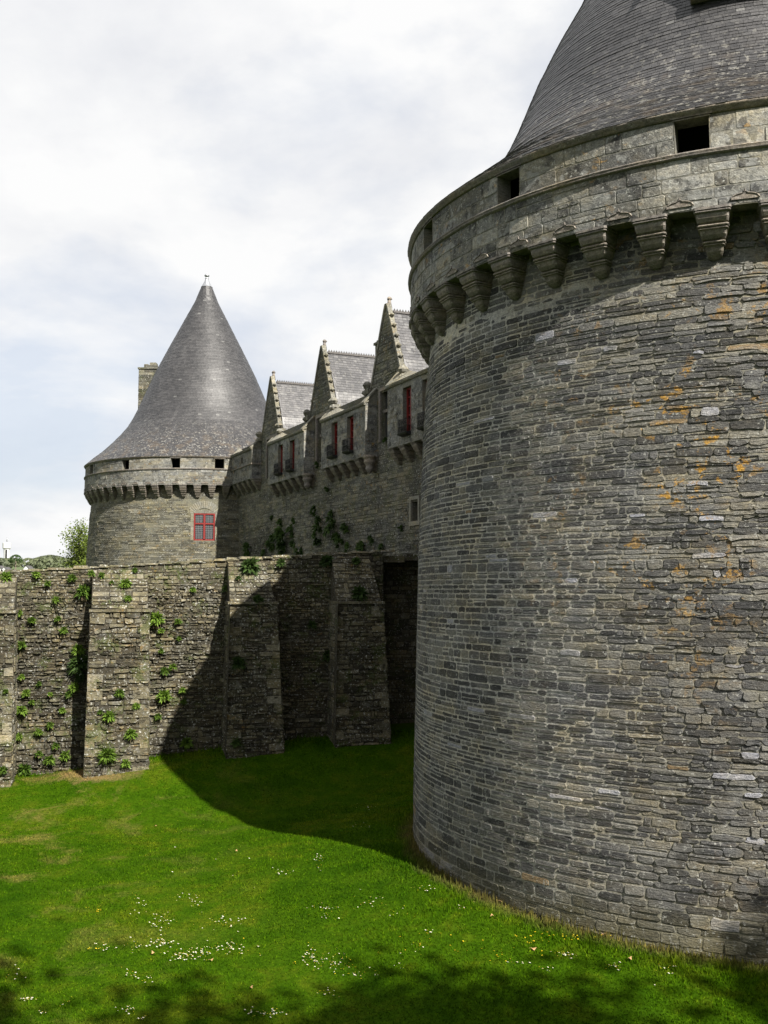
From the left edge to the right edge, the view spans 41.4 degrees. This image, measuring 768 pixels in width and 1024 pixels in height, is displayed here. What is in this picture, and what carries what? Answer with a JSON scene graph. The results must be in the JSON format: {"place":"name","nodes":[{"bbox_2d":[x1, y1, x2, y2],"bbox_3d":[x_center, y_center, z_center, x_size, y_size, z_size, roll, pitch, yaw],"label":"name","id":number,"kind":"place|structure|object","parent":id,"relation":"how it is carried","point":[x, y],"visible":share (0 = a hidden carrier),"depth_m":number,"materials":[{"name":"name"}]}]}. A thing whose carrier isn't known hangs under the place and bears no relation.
{"place":"outdoors","nodes":[
{"label":"outdoors","id":0,"kind":"place"},
{"bbox_2d":[0,567,11,571],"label":"house","id":1,"kind":"structure","parent":0,"point":[6,568],"depth_m":297.62,"materials":[{"name":"stone"}]},
{"bbox_2d":[12,567,43,569],"bbox_3d":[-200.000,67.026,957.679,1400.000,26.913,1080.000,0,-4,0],"label":"hills","id":2,"kind":"structure","parent":0,"point":[19,568],"depth_m":504.98,"materials":[{"name":"green plant"}]},
{"bbox_2d":[2,538,10,557],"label":"water tower","id":3,"kind":"structure","parent":2,"relation":"on","point":[6,547],"depth_m":688.21,"materials":[{"name":"white concrete"}]},
{"bbox_2d":[8,554,22,569],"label":"tree","id":4,"kind":"object","parent":2,"relation":"on","point":[20,559],"visible":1,"depth_m":418.97,"materials":[{"name":"green plant"}]},
{"bbox_2d":[0,557,74,569],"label":"distant woods","id":5,"kind":"object","parent":2,"relation":"on","point":[43,563],"visible":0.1,"depth_m":456.55,"materials":[{"name":"green plant"}]},
{"bbox_2d":[24,555,69,567],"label":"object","id":6,"kind":"object","parent":2,"relation":"on","point":[47,556],"visible":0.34,"depth_m":515.37,"materials":[{"name":"green plant"}]},
{"bbox_2d":[23,565,33,569],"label":"house","id":7,"kind":"structure","parent":0,"point":[26,567],"depth_m":297.77,"materials":[{"name":"stone"}]},
{"bbox_2d":[84,273,265,566],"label":"round tower","id":8,"kind":"structure","parent":0,"point":[158,480],"depth_m":72.97,"materials":[{"name":"stone"}]},
{"bbox_2d":[194,513,214,540],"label":"window","id":9,"kind":"structure","parent":8,"relation":"in","point":[204,523],"depth_m":71.02,"materials":[{"name":"glass"}]},
{"bbox_2d":[0,0,583,564],"label":"sky","id":10,"kind":"structure","parent":0,"point":[290,154],"materials":[{"name":"white"}]},
{"bbox_2d":[0,722,767,1023],"bbox_3d":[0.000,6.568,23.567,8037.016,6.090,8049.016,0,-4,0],"label":"ground","id":11,"kind":"structure","parent":0,"point":[264,813],"depth_m":21.92,"materials":[{"name":"green plant"}]},
{"bbox_2d":[57,517,88,567],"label":"tree","id":12,"kind":"object","parent":11,"relation":"on","point":[78,547],"visible":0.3,"depth_m":99.54,"materials":[{"name":"green plant"}]},
{"bbox_2d":[0,550,417,786],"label":"causeway wall","id":13,"kind":"structure","parent":11,"relation":"on","point":[357,688],"depth_m":37.51,"materials":[{"name":"grey stone"}]},
{"bbox_2d":[0,766,7,773],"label":"wall plant","id":14,"kind":"object","parent":13,"relation":"attached to","point":[3,769],"depth_m":34.37,"materials":[{"name":"green plant"}]},
{"bbox_2d":[0,571,12,582],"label":"wall plant","id":15,"kind":"object","parent":13,"relation":"attached to","point":[6,575],"depth_m":36.07,"materials":[{"name":"green plant"}]},
{"bbox_2d":[16,732,22,740],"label":"wall plant","id":16,"kind":"object","parent":13,"relation":"attached to","point":[19,736],"depth_m":35.87,"materials":[{"name":"green plant"}]},
{"bbox_2d":[17,674,24,680],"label":"wall plant","id":17,"kind":"object","parent":13,"relation":"attached to","point":[20,677],"depth_m":36.08,"materials":[{"name":"green plant"}]},
{"bbox_2d":[16,706,27,715],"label":"wall plant","id":18,"kind":"object","parent":13,"relation":"attached to","point":[22,710],"depth_m":35.97,"materials":[{"name":"green plant"}]},
{"bbox_2d":[17,641,26,648],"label":"wall plant","id":19,"kind":"object","parent":13,"relation":"attached to","point":[21,644],"depth_m":36.17,"materials":[{"name":"green plant"}]},
{"bbox_2d":[17,762,32,776],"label":"wall plant","id":20,"kind":"object","parent":13,"relation":"attached to","point":[24,769],"depth_m":35.78,"materials":[{"name":"green plant"}]},
{"bbox_2d":[21,688,30,696],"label":"wall plant","id":21,"kind":"object","parent":13,"relation":"attached to","point":[25,692],"depth_m":36.06,"materials":[{"name":"green plant"}]},
{"bbox_2d":[28,616,36,623],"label":"wall plant","id":22,"kind":"object","parent":13,"relation":"attached to","point":[32,619],"depth_m":36.34,"materials":[{"name":"green plant"}]},
{"bbox_2d":[32,571,40,577],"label":"wall plant","id":23,"kind":"object","parent":13,"relation":"attached to","point":[36,574],"depth_m":36.51,"materials":[{"name":"green plant"}]},
{"bbox_2d":[33,728,43,735],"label":"wall plant","id":24,"kind":"object","parent":13,"relation":"attached to","point":[37,732],"depth_m":36.07,"materials":[{"name":"green plant"}]},
{"bbox_2d":[34,750,42,758],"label":"wall plant","id":25,"kind":"object","parent":13,"relation":"attached to","point":[39,754],"depth_m":36.01,"materials":[{"name":"green plant"}]},
{"bbox_2d":[42,754,55,765],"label":"wall plant","id":26,"kind":"object","parent":13,"relation":"attached to","point":[49,760],"depth_m":36.04,"materials":[{"name":"green plant"}]},
{"bbox_2d":[46,722,53,728],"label":"wall plant","id":27,"kind":"object","parent":13,"relation":"attached to","point":[49,725],"depth_m":36.19,"materials":[{"name":"green plant"}]},
{"bbox_2d":[51,742,60,749],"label":"wall plant","id":28,"kind":"object","parent":13,"relation":"attached to","point":[55,745],"depth_m":36.17,"materials":[{"name":"green plant"}]},
{"bbox_2d":[52,597,59,602],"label":"wall plant","id":29,"kind":"object","parent":13,"relation":"attached to","point":[55,600],"depth_m":36.61,"materials":[{"name":"green plant"}]},
{"bbox_2d":[54,615,61,621],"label":"wall plant","id":30,"kind":"object","parent":13,"relation":"attached to","point":[57,618],"depth_m":36.57,"materials":[{"name":"green plant"}]},
{"bbox_2d":[58,707,65,713],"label":"wall plant","id":31,"kind":"object","parent":13,"relation":"attached to","point":[62,710],"depth_m":36.35,"materials":[{"name":"green plant"}]},
{"bbox_2d":[58,627,68,633],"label":"wall plant","id":32,"kind":"object","parent":13,"relation":"attached to","point":[63,630],"depth_m":36.58,"materials":[{"name":"green plant"}]},
{"bbox_2d":[59,750,70,760],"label":"wall plant","id":33,"kind":"object","parent":13,"relation":"attached to","point":[65,755],"depth_m":36.20,"materials":[{"name":"green plant"}]},
{"bbox_2d":[64,691,72,698],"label":"wall plant","id":34,"kind":"object","parent":13,"relation":"attached to","point":[68,694],"depth_m":36.43,"materials":[{"name":"green plant"}]},
{"bbox_2d":[67,573,77,582],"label":"wall plant","id":35,"kind":"object","parent":13,"relation":"attached to","point":[71,577],"depth_m":36.80,"materials":[{"name":"green plant"}]},
{"bbox_2d":[67,682,79,692],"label":"wall plant","id":36,"kind":"object","parent":13,"relation":"attached to","point":[74,686],"depth_m":36.49,"materials":[{"name":"green plant"}]},
{"bbox_2d":[67,654,87,683],"bbox_3d":[-10.931,5.619,36.481,0.952,1.131,0.552,0,-4,0],"label":"wall plant","id":37,"kind":"object","parent":13,"relation":"attached to","point":[77,665],"depth_m":36.52,"materials":[{"name":"green plant"}]},
{"bbox_2d":[70,644,84,654],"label":"wall plant","id":38,"kind":"object","parent":13,"relation":"attached to","point":[79,649],"depth_m":36.62,"materials":[{"name":"green plant"}]},
{"bbox_2d":[75,584,91,600],"bbox_3d":[-10.898,2.892,36.788,0.700,0.695,0.382,1,-5,-15],"label":"wall plant","id":39,"kind":"object","parent":13,"relation":"attached to","point":[84,590],"depth_m":36.82,"materials":[{"name":"green plant"}]},
{"bbox_2d":[87,570,95,577],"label":"wall plant","id":40,"kind":"object","parent":13,"relation":"attached to","point":[91,573],"depth_m":36.74,"materials":[{"name":"green plant"}]},
{"bbox_2d":[97,748,116,763],"bbox_3d":[-9.619,8.476,35.208,0.803,0.640,0.497,0,-4,0],"label":"wall plant","id":41,"kind":"object","parent":13,"relation":"attached to","point":[108,754],"depth_m":35.23,"materials":[{"name":"green plant"}]},
{"bbox_2d":[101,711,115,721],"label":"wall plant","id":42,"kind":"object","parent":13,"relation":"attached to","point":[109,715],"depth_m":35.48,"materials":[{"name":"green plant"}]},
{"bbox_2d":[114,688,124,697],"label":"wall plant","id":43,"kind":"object","parent":13,"relation":"attached to","point":[119,692],"depth_m":35.69,"materials":[{"name":"green plant"}]},
{"bbox_2d":[118,579,131,587],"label":"wall plant","id":44,"kind":"object","parent":13,"relation":"attached to","point":[126,583],"depth_m":36.77,"materials":[{"name":"green plant"}]},
{"bbox_2d":[120,759,131,768],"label":"wall plant","id":45,"kind":"object","parent":13,"relation":"attached to","point":[126,762],"depth_m":35.42,"materials":[{"name":"green plant"}]},
{"bbox_2d":[123,594,132,601],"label":"wall plant","id":46,"kind":"object","parent":13,"relation":"attached to","point":[128,598],"depth_m":36.49,"materials":[{"name":"green plant"}]},
{"bbox_2d":[124,728,137,741],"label":"wall plant","id":47,"kind":"object","parent":13,"relation":"attached to","point":[130,734],"depth_m":35.57,"materials":[{"name":"green plant"}]},
{"bbox_2d":[132,702,140,709],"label":"wall plant","id":48,"kind":"object","parent":13,"relation":"attached to","point":[136,705],"depth_m":35.79,"materials":[{"name":"green plant"}]},
{"bbox_2d":[149,611,165,628],"bbox_3d":[-8.388,3.962,37.358,0.762,0.688,0.436,0,-4,0],"label":"wall plant","id":49,"kind":"object","parent":13,"relation":"attached to","point":[156,618],"depth_m":37.39,"materials":[{"name":"green plant"}]},
{"bbox_2d":[154,713,162,719],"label":"wall plant","id":50,"kind":"object","parent":13,"relation":"attached to","point":[158,716],"depth_m":37.17,"materials":[{"name":"green plant"}]},
{"bbox_2d":[155,689,172,703],"bbox_3d":[-8.058,6.744,37.226,0.654,0.550,0.426,0,-4,0],"label":"wall plant","id":51,"kind":"object","parent":13,"relation":"attached to","point":[163,695],"depth_m":37.23,"materials":[{"name":"green plant"}]},
{"bbox_2d":[160,667,169,675],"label":"wall plant","id":52,"kind":"object","parent":13,"relation":"attached to","point":[164,670],"depth_m":37.36,"materials":[{"name":"green plant"}]},
{"bbox_2d":[168,663,177,670],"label":"wall plant","id":53,"kind":"object","parent":13,"relation":"attached to","point":[172,666],"depth_m":37.46,"materials":[{"name":"green plant"}]},
{"bbox_2d":[174,618,182,624],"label":"wall plant","id":54,"kind":"object","parent":13,"relation":"attached to","point":[177,620],"depth_m":37.67,"materials":[{"name":"green plant"}]},
{"bbox_2d":[178,687,185,692],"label":"wall plant","id":55,"kind":"object","parent":13,"relation":"attached to","point":[182,689],"depth_m":37.47,"materials":[{"name":"green plant"}]},
{"bbox_2d":[179,737,193,748],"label":"wall plant","id":56,"kind":"object","parent":13,"relation":"attached to","point":[186,742],"depth_m":37.31,"materials":[{"name":"green plant"}]},
{"bbox_2d":[229,738,241,748],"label":"wall plant","id":57,"kind":"object","parent":13,"relation":"attached to","point":[235,743],"depth_m":36.47,"materials":[{"name":"green plant"}]},
{"bbox_2d":[230,655,247,670],"bbox_3d":[-5.262,5.512,36.840,0.704,0.674,0.354,1,-5,-15],"label":"wall plant","id":58,"kind":"object","parent":13,"relation":"attached to","point":[238,662],"depth_m":36.85,"materials":[{"name":"green plant"}]},
{"bbox_2d":[239,556,260,575],"bbox_3d":[-5.002,2.037,38.099,0.928,0.838,0.488,1,-5,-15],"label":"wall plant","id":59,"kind":"object","parent":13,"relation":"attached to","point":[249,565],"depth_m":38.15,"materials":[{"name":"green plant"}]},
{"bbox_2d":[251,594,265,608],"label":"wall plant","id":60,"kind":"object","parent":13,"relation":"attached to","point":[257,598],"depth_m":37.47,"materials":[{"name":"green plant"}]},
{"bbox_2d":[275,559,286,567],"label":"wall plant","id":61,"kind":"object","parent":13,"relation":"attached to","point":[281,562],"depth_m":38.81,"materials":[{"name":"green plant"}]},
{"bbox_2d":[307,620,317,628],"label":"wall plant","id":62,"kind":"object","parent":13,"relation":"attached to","point":[312,624],"depth_m":38.91,"materials":[{"name":"green plant"}]},
{"bbox_2d":[318,554,332,566],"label":"wall plant","id":63,"kind":"object","parent":13,"relation":"attached to","point":[326,560],"depth_m":39.25,"materials":[{"name":"green plant"}]},
{"bbox_2d":[322,649,329,660],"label":"wall plant","id":64,"kind":"object","parent":13,"relation":"attached to","point":[326,655],"depth_m":38.94,"materials":[{"name":"green plant"}]},
{"bbox_2d":[351,557,360,565],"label":"wall plant","id":65,"kind":"object","parent":13,"relation":"attached to","point":[356,560],"depth_m":39.30,"materials":[{"name":"green plant"}]},
{"bbox_2d":[351,584,368,601],"bbox_3d":[-0.924,3.072,38.508,0.856,0.737,0.439,2,-5,-21],"label":"wall plant","id":66,"kind":"object","parent":13,"relation":"attached to","point":[359,593],"depth_m":38.53,"materials":[{"name":"green plant"}]},
{"bbox_2d":[34,774,610,973],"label":"buttercups","id":67,"kind":"object","parent":11,"relation":"on","point":[399,936],"visible":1,"depth_m":19.65,"materials":[{"name":"yellow plant"}]},
{"bbox_2d":[230,297,428,556],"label":"castle range","id":68,"kind":"structure","parent":11,"relation":"on","point":[341,417],"depth_m":54.34,"materials":[{"name":"stone"}]},
{"bbox_2d":[242,542,249,556],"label":"wall plant","id":69,"kind":"object","parent":68,"relation":"attached to","point":[246,546],"depth_m":68.99,"materials":[{"name":"green plant"}]},
{"bbox_2d":[263,538,274,551],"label":"wall plant","id":70,"kind":"object","parent":68,"relation":"attached to","point":[269,544],"depth_m":64.48,"materials":[{"name":"green plant"}]},
{"bbox_2d":[266,435,272,478],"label":"window","id":71,"kind":"structure","parent":68,"relation":"in","point":[269,437],"depth_m":66.21,"materials":[{"name":"grey stone"}]},
{"bbox_2d":[268,530,276,542],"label":"wall plant","id":72,"kind":"object","parent":68,"relation":"attached to","point":[272,540],"depth_m":63.64,"materials":[{"name":"green plant"}]},
{"bbox_2d":[272,526,284,543],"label":"wall plant","id":73,"kind":"object","parent":68,"relation":"attached to","point":[279,533],"depth_m":62.03,"materials":[{"name":"green plant"}]},
{"bbox_2d":[275,517,282,527],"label":"wall plant","id":74,"kind":"object","parent":68,"relation":"attached to","point":[279,523],"depth_m":63.04,"materials":[{"name":"green plant"}]},
{"bbox_2d":[275,540,285,554],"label":"wall plant","id":75,"kind":"object","parent":68,"relation":"attached to","point":[279,546],"depth_m":62.11,"materials":[{"name":"green plant"}]},
{"bbox_2d":[281,445,282,462],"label":"window","id":76,"kind":"structure","parent":68,"relation":"in","point":[282,445],"depth_m":62.27,"materials":[{"name":"red glass"}]},
{"bbox_2d":[284,524,293,537],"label":"wall plant","id":77,"kind":"object","parent":68,"relation":"attached to","point":[288,528],"depth_m":61.38,"materials":[{"name":"green plant"}]},
{"bbox_2d":[288,536,295,549],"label":"wall plant","id":78,"kind":"object","parent":68,"relation":"attached to","point":[290,544],"depth_m":61.01,"materials":[{"name":"green plant"}]},
{"bbox_2d":[293,547,302,554],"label":"wall plant","id":79,"kind":"object","parent":68,"relation":"attached to","point":[296,552],"depth_m":59.63,"materials":[{"name":"green plant"}]},
{"bbox_2d":[309,505,315,516],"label":"wall plant","id":80,"kind":"object","parent":68,"relation":"attached to","point":[311,512],"depth_m":57.88,"materials":[{"name":"green plant"}]},
{"bbox_2d":[310,515,321,532],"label":"wall plant","id":81,"kind":"object","parent":68,"relation":"attached to","point":[316,524],"depth_m":56.88,"materials":[{"name":"green plant"}]},
{"bbox_2d":[311,531,320,546],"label":"wall plant","id":82,"kind":"object","parent":68,"relation":"attached to","point":[315,541],"depth_m":56.81,"materials":[{"name":"green plant"}]},
{"bbox_2d":[315,412,325,461],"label":"window","id":83,"kind":"structure","parent":68,"relation":"in","point":[319,416],"depth_m":57.98,"materials":[{"name":"grey stone"}]},
{"bbox_2d":[322,518,335,534],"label":"wall plant","id":84,"kind":"object","parent":68,"relation":"attached to","point":[329,526],"depth_m":54.68,"materials":[{"name":"green plant"}]},
{"bbox_2d":[325,509,332,522],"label":"wall plant","id":85,"kind":"object","parent":68,"relation":"attached to","point":[330,514],"depth_m":55.34,"materials":[{"name":"green plant"}]},
{"bbox_2d":[330,532,339,540],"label":"wall plant","id":86,"kind":"object","parent":68,"relation":"attached to","point":[334,535],"depth_m":54.53,"materials":[{"name":"green plant"}]},
{"bbox_2d":[335,423,336,454],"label":"window","id":87,"kind":"structure","parent":68,"relation":"in","point":[335,423],"depth_m":54.24,"materials":[{"name":"red glass"}]},
{"bbox_2d":[334,537,343,551],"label":"wall plant","id":88,"kind":"object","parent":68,"relation":"attached to","point":[339,541],"depth_m":53.83,"materials":[{"name":"green plant"}]},
{"bbox_2d":[339,522,348,533],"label":"wall plant","id":89,"kind":"object","parent":68,"relation":"attached to","point":[344,527],"depth_m":53.18,"materials":[{"name":"green plant"}]},
{"bbox_2d":[344,542,349,551],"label":"wall plant","id":90,"kind":"object","parent":68,"relation":"attached to","point":[347,546],"depth_m":52.92,"materials":[{"name":"green plant"}]},
{"bbox_2d":[350,417,352,449],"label":"window","id":91,"kind":"structure","parent":68,"relation":"in","point":[351,418],"depth_m":52.30,"materials":[{"name":"red glass"}]},
{"bbox_2d":[355,540,363,550],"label":"wall plant","id":92,"kind":"object","parent":68,"relation":"attached to","point":[359,545],"depth_m":51.34,"materials":[{"name":"green plant"}]},
{"bbox_2d":[366,534,373,545],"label":"wall plant","id":93,"kind":"object","parent":68,"relation":"attached to","point":[370,539],"depth_m":50.13,"materials":[{"name":"green plant"}]},
{"bbox_2d":[378,543,383,552],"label":"wall plant","id":94,"kind":"object","parent":68,"relation":"attached to","point":[381,546],"depth_m":49.16,"materials":[{"name":"green plant"}]},
{"bbox_2d":[378,386,387,441],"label":"window","id":95,"kind":"structure","parent":68,"relation":"in","point":[380,390],"depth_m":50.04,"materials":[{"name":"grey stone"}]},
{"bbox_2d":[407,387,410,430],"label":"window","id":96,"kind":"structure","parent":68,"relation":"in","point":[408,389],"depth_m":46.26,"materials":[{"name":"red glass"}]},
{"bbox_2d":[409,495,420,525],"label":"window","id":97,"kind":"structure","parent":68,"relation":"in","point":[411,523],"depth_m":46.45,"materials":[{"name":"stone"}]},
{"bbox_2d":[6,806,675,1018],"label":"daisies","id":98,"kind":"object","parent":11,"relation":"on","point":[231,948],"visible":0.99,"depth_m":20.66,"materials":[{"name":"white plant"}]},
{"bbox_2d":[407,0,767,964],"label":"round tower","id":99,"kind":"structure","parent":11,"relation":"on","point":[589,290],"depth_m":20.58,"materials":[{"name":"stone"}]}
]}

